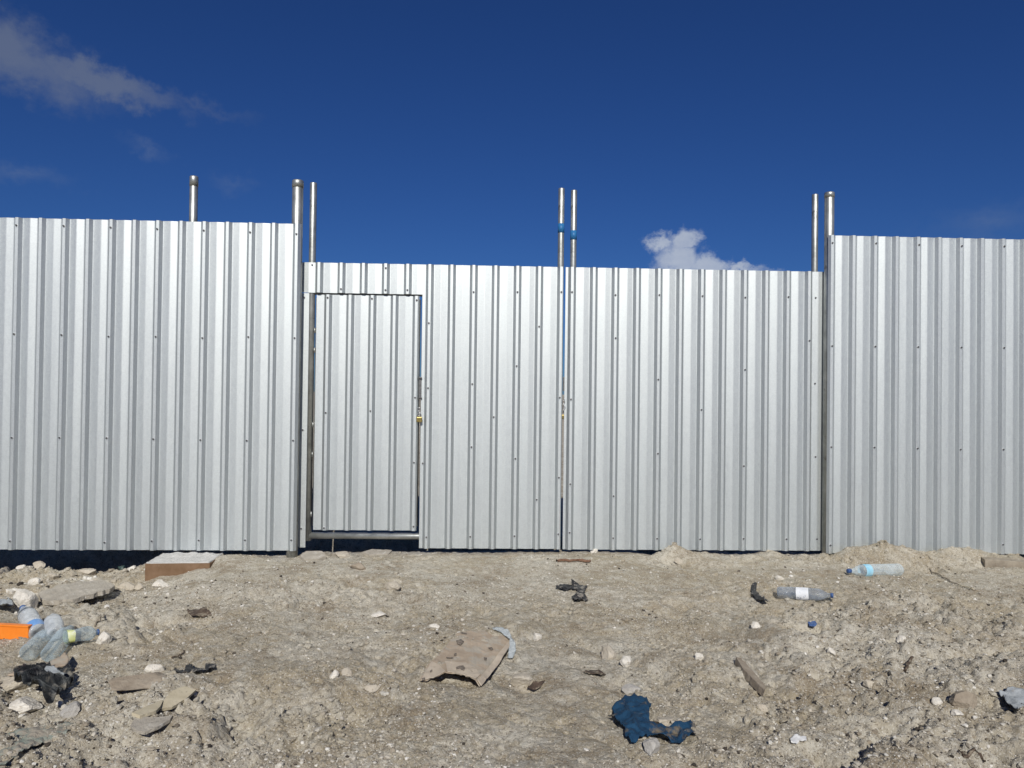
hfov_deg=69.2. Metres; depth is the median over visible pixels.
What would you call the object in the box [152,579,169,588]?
rock
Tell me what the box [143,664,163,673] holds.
rock
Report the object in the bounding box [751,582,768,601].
plastic scrap
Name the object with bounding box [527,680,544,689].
cloth scrap
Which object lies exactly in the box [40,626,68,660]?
plastic bottle
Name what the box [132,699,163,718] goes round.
wood shard
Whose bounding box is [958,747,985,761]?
twig
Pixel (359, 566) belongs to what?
rock
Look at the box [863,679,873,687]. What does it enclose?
rock
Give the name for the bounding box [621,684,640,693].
rock
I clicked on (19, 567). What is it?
rock
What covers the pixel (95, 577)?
rubble
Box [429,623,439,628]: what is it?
rock
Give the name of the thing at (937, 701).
rock
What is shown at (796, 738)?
paper scrap
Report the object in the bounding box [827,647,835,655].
rock
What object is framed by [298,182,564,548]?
gate leaf
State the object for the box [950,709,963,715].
rock
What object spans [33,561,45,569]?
rock
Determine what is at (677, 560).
rock
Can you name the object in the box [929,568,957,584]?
twig
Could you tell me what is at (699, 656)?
rock
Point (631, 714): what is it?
blue cloth
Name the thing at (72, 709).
rock
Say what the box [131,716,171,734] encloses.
rock
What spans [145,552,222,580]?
concrete slab
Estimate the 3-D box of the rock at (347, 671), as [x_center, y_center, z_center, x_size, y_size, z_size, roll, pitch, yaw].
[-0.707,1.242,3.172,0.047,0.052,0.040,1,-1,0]
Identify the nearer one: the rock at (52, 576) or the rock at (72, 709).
the rock at (72, 709)
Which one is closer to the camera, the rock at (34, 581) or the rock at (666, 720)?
the rock at (666, 720)
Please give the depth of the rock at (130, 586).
4.90 m
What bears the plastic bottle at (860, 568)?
on the ground
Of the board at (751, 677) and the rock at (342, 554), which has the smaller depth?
the board at (751, 677)
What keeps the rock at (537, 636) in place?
on the ground
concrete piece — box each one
[300,551,325,560]
[362,549,391,556]
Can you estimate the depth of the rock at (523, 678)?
3.22 m
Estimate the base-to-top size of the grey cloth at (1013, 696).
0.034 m
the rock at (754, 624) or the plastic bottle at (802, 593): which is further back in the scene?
the plastic bottle at (802, 593)
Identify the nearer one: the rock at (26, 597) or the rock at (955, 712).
the rock at (955, 712)
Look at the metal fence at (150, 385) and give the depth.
5.51 m
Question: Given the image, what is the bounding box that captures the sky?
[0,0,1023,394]
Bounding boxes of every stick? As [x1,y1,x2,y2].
[556,559,577,561]
[578,559,590,562]
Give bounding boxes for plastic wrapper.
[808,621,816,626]
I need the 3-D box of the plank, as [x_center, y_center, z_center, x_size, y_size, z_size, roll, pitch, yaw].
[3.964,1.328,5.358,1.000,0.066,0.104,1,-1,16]
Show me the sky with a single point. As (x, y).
(687, 134)
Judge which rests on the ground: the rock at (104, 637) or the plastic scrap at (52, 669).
the rock at (104, 637)
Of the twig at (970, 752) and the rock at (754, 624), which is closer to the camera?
the twig at (970, 752)
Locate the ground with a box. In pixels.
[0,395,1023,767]
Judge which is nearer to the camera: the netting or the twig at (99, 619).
the netting
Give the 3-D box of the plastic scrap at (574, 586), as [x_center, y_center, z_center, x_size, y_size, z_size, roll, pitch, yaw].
[0.404,1.288,4.720,0.210,0.031,0.217,0,-1,38]
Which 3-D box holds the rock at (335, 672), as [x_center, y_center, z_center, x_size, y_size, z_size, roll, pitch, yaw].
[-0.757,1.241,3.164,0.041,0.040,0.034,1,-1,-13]
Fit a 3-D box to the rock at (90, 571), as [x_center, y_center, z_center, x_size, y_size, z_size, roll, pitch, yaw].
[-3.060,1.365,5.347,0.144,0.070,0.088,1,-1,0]
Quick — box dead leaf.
[187,607,211,616]
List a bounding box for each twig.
[94,614,104,626]
[904,656,913,671]
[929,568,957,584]
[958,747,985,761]
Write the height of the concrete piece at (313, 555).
0.051 m
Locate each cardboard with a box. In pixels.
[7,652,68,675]
[419,630,509,686]
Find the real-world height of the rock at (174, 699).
0.033 m
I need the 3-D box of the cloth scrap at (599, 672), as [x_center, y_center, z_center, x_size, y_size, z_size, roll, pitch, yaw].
[0.370,1.286,3.314,0.069,0.035,0.124,0,-1,32]
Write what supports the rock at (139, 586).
on the ground
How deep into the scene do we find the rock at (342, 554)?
5.62 m
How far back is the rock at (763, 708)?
2.98 m
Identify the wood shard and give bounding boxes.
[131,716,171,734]
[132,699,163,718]
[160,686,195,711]
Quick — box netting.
[0,721,72,764]
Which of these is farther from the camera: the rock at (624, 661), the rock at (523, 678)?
the rock at (624, 661)
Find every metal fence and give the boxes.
[0,175,303,557]
[822,191,1023,554]
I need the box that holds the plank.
[981,557,1023,567]
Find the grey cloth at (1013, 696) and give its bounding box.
[999,686,1023,708]
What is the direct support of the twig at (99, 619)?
on the ground
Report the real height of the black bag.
0.125 m
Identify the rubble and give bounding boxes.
[0,566,156,615]
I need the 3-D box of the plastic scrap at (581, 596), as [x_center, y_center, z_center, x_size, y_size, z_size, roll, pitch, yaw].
[0.412,1.296,4.511,0.101,0.035,0.178,1,-1,0]
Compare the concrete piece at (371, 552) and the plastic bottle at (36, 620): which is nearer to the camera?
the plastic bottle at (36, 620)
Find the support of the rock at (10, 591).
on the ground
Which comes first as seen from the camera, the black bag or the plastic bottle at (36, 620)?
the black bag
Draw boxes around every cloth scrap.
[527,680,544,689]
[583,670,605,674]
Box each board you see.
[0,623,31,638]
[735,657,765,695]
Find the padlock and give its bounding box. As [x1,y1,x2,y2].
[416,413,421,422]
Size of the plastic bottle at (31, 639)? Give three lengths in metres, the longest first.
0.202 x 0.082 x 0.081 m
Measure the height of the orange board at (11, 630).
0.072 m
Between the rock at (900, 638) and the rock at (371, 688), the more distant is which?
the rock at (900, 638)
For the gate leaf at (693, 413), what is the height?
2.793 m
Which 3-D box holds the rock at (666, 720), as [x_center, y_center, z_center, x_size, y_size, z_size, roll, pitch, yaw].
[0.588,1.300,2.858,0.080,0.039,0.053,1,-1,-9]
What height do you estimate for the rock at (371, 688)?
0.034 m
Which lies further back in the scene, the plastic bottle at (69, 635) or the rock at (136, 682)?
the plastic bottle at (69, 635)
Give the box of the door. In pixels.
[310,294,420,530]
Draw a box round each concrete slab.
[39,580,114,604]
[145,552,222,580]
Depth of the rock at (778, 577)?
5.06 m
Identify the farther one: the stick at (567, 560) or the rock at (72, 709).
the stick at (567, 560)
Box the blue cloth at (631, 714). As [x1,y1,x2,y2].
[608,693,696,742]
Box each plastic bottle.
[17,605,45,637]
[19,629,53,658]
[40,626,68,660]
[44,613,63,640]
[63,626,99,643]
[777,587,833,600]
[846,564,903,575]
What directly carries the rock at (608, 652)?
on the ground
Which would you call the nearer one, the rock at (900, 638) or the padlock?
the rock at (900, 638)
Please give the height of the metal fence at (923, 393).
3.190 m
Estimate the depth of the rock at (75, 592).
4.58 m
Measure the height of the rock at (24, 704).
0.079 m
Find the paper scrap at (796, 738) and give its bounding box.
[790,734,806,743]
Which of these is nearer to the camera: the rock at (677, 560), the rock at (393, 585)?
the rock at (393, 585)
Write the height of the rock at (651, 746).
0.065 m
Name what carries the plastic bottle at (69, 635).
on the ground
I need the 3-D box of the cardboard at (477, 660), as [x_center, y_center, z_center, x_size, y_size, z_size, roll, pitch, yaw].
[-0.187,1.260,3.461,0.286,0.054,0.758,1,-1,12]
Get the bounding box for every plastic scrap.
[44,665,65,674]
[173,663,214,672]
[556,579,586,592]
[571,592,587,601]
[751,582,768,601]
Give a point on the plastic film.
(512, 647)
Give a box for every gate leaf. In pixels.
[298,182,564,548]
[563,190,823,550]
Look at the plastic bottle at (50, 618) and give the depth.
3.57 m
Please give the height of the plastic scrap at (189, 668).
0.043 m
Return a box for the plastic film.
[493,627,515,657]
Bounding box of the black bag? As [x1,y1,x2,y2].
[13,661,73,703]
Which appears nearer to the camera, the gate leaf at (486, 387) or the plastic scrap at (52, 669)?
the plastic scrap at (52, 669)
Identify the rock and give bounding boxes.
[0,676,29,692]
[6,589,14,593]
[8,696,42,713]
[13,589,38,607]
[16,565,25,570]
[27,577,40,584]
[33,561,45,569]
[48,573,59,579]
[59,701,79,718]
[78,568,95,574]
[96,631,111,643]
[108,672,166,690]
[117,582,135,590]
[134,583,144,590]
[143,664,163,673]
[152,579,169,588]
[329,669,338,678]
[335,551,348,557]
[341,667,351,675]
[350,562,365,569]
[365,685,380,692]
[371,611,386,616]
[385,581,399,590]
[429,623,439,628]
[509,672,532,685]
[533,633,541,640]
[601,645,616,658]
[619,656,631,666]
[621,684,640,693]
[643,737,659,755]
[653,716,673,725]
[674,557,682,563]
[695,652,703,659]
[751,621,759,628]
[755,703,767,712]
[775,575,783,579]
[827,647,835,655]
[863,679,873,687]
[896,635,905,642]
[931,697,942,705]
[949,691,977,708]
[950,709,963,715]
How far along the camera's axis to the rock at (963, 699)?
2.92 m
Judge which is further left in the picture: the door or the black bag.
the black bag
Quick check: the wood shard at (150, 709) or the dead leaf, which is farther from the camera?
the dead leaf
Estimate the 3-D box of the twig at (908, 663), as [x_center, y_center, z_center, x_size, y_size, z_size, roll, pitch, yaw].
[1.801,1.267,3.374,0.020,0.024,0.204,0,-1,35]
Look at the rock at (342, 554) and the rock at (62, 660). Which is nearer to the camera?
the rock at (62, 660)
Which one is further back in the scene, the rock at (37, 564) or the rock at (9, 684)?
the rock at (37, 564)
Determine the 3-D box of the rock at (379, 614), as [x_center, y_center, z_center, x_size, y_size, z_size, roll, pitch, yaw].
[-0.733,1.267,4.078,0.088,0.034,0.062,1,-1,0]
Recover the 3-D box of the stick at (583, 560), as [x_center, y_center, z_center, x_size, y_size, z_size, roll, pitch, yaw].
[0.524,1.280,5.388,0.097,0.028,0.029,1,-1,4]

